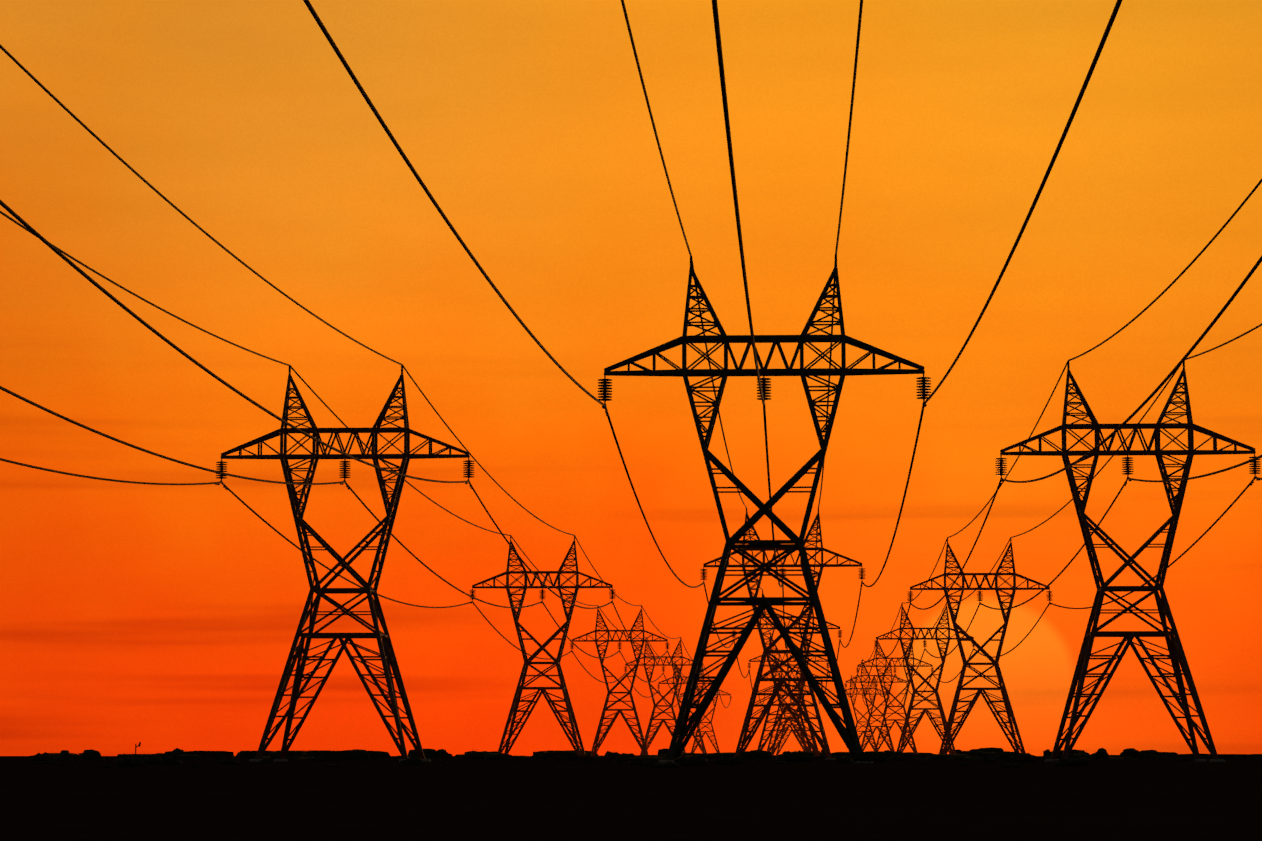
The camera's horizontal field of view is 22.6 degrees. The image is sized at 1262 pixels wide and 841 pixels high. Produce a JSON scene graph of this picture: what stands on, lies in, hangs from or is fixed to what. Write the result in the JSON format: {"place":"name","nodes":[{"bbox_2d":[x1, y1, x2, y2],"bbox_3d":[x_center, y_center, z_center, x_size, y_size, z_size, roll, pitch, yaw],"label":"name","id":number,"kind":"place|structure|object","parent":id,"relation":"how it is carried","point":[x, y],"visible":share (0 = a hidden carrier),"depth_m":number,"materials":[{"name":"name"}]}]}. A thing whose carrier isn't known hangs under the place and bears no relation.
{"place":"outdoors","nodes":[
{"label":"outdoors","id":0,"kind":"place"},
{"bbox_2d":[0,756,1261,840],"bbox_3d":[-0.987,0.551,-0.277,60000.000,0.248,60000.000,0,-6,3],"label":"ground","id":1,"kind":"structure","parent":0,"point":[550,799],"depth_m":40.67,"materials":[{"name":"soil"}]},
{"bbox_2d":[215,365,474,761],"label":"pylon","id":2,"kind":"object","parent":1,"relation":"on","point":[387,656],"visible":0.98,"depth_m":323.83,"materials":[{"name":"metal"}]},
{"bbox_2d":[0,0,1261,707],"bbox_3d":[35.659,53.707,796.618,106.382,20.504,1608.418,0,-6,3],"label":"conductors","id":3,"kind":"object","parent":2,"relation":"attached to","point":[456,234],"visible":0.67,"depth_m":230.45,"materials":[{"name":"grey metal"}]},
{"bbox_2d":[469,536,615,755],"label":"pylon","id":4,"kind":"object","parent":1,"relation":"on","point":[515,706],"visible":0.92,"depth_m":573.96,"materials":[{"name":"metal"}]},
{"bbox_2d":[570,606,669,755],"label":"pylon","id":5,"kind":"object","parent":1,"relation":"on","point":[642,746],"visible":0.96,"depth_m":831.37,"materials":[{"name":"metal"}]},
{"bbox_2d":[29,742,1261,767],"bbox_3d":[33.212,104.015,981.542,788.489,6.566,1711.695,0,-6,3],"label":"desert scrub","id":6,"kind":"object","parent":1,"relation":"on","point":[1074,758],"visible":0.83,"depth_m":437.45,"materials":[{"name":"black plant"}]},
{"bbox_2d":[624,637,702,754],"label":"pylon","id":7,"kind":"object","parent":1,"relation":"on","point":[656,705],"visible":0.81,"depth_m":1089.68,"materials":[{"name":"metal"}]},
{"bbox_2d":[657,663,719,752],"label":"pylon","id":8,"kind":"object","parent":1,"relation":"on","point":[701,745],"visible":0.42,"depth_m":1349.91,"materials":[{"name":"metal"}]},
{"bbox_2d":[679,685,731,752],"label":"pylon","id":9,"kind":"object","parent":1,"relation":"on","point":[709,737],"visible":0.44,"depth_m":1593.02,"materials":[{"name":"metal"}]},
{"bbox_2d":[597,256,930,762],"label":"pylon","id":10,"kind":"object","parent":1,"relation":"on","point":[848,734],"visible":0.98,"depth_m":252.40,"materials":[{"name":"metal"}]},
{"bbox_2d":[700,508,865,759],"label":"pylon","id":11,"kind":"object","parent":1,"relation":"on","point":[823,743],"visible":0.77,"depth_m":507.17,"materials":[{"name":"metal"}]},
{"bbox_2d":[731,590,841,755],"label":"pylon","id":12,"kind":"object","parent":1,"relation":"on","point":[814,747],"visible":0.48,"depth_m":766.80,"materials":[{"name":"metal"}]},
{"bbox_2d":[764,673,809,754],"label":"pylon","id":13,"kind":"object","parent":1,"relation":"on","point":[780,747],"visible":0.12,"depth_m":1525.05,"materials":[{"name":"metal"}]},
{"bbox_2d":[747,635,828,751],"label":"pylon","id":14,"kind":"object","parent":1,"relation":"on","point":[769,748],"visible":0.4,"depth_m":1022.17,"materials":[{"name":"metal"}]},
{"bbox_2d":[764,658,822,756],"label":"pylon","id":15,"kind":"object","parent":1,"relation":"on","point":[774,749],"visible":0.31,"depth_m":1268.65,"materials":[{"name":"metal"}]},
{"bbox_2d":[836,677,889,750],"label":"pylon","id":16,"kind":"object","parent":1,"relation":"on","point":[871,709],"visible":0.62,"depth_m":1591.30,"materials":[{"name":"metal"}]},
{"bbox_2d":[844,660,907,750],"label":"pylon","id":17,"kind":"object","parent":1,"relation":"on","point":[891,747],"visible":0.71,"depth_m":1337.63,"materials":[{"name":"metal"}]},
{"bbox_2d":[856,640,933,753],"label":"pylon","id":18,"kind":"object","parent":1,"relation":"on","point":[913,748],"visible":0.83,"depth_m":1090.96,"materials":[{"name":"metal"}]},
{"bbox_2d":[874,603,973,753],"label":"pylon","id":19,"kind":"object","parent":1,"relation":"on","point":[924,711],"visible":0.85,"depth_m":836.34,"materials":[{"name":"metal"}]},
{"bbox_2d":[907,538,1052,753],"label":"pylon","id":20,"kind":"object","parent":1,"relation":"on","point":[1002,688],"visible":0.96,"depth_m":579.79,"materials":[{"name":"metal"}]},
{"bbox_2d":[995,361,1260,761],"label":"pylon","id":21,"kind":"object","parent":1,"relation":"on","point":[1176,656],"visible":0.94,"depth_m":319.61,"materials":[{"name":"metal"}]},
{"bbox_2d":[0,0,1261,755],"label":"sky","id":22,"kind":"structure","parent":0,"point":[164,618],"materials":[{"name":"orange"}]}
]}

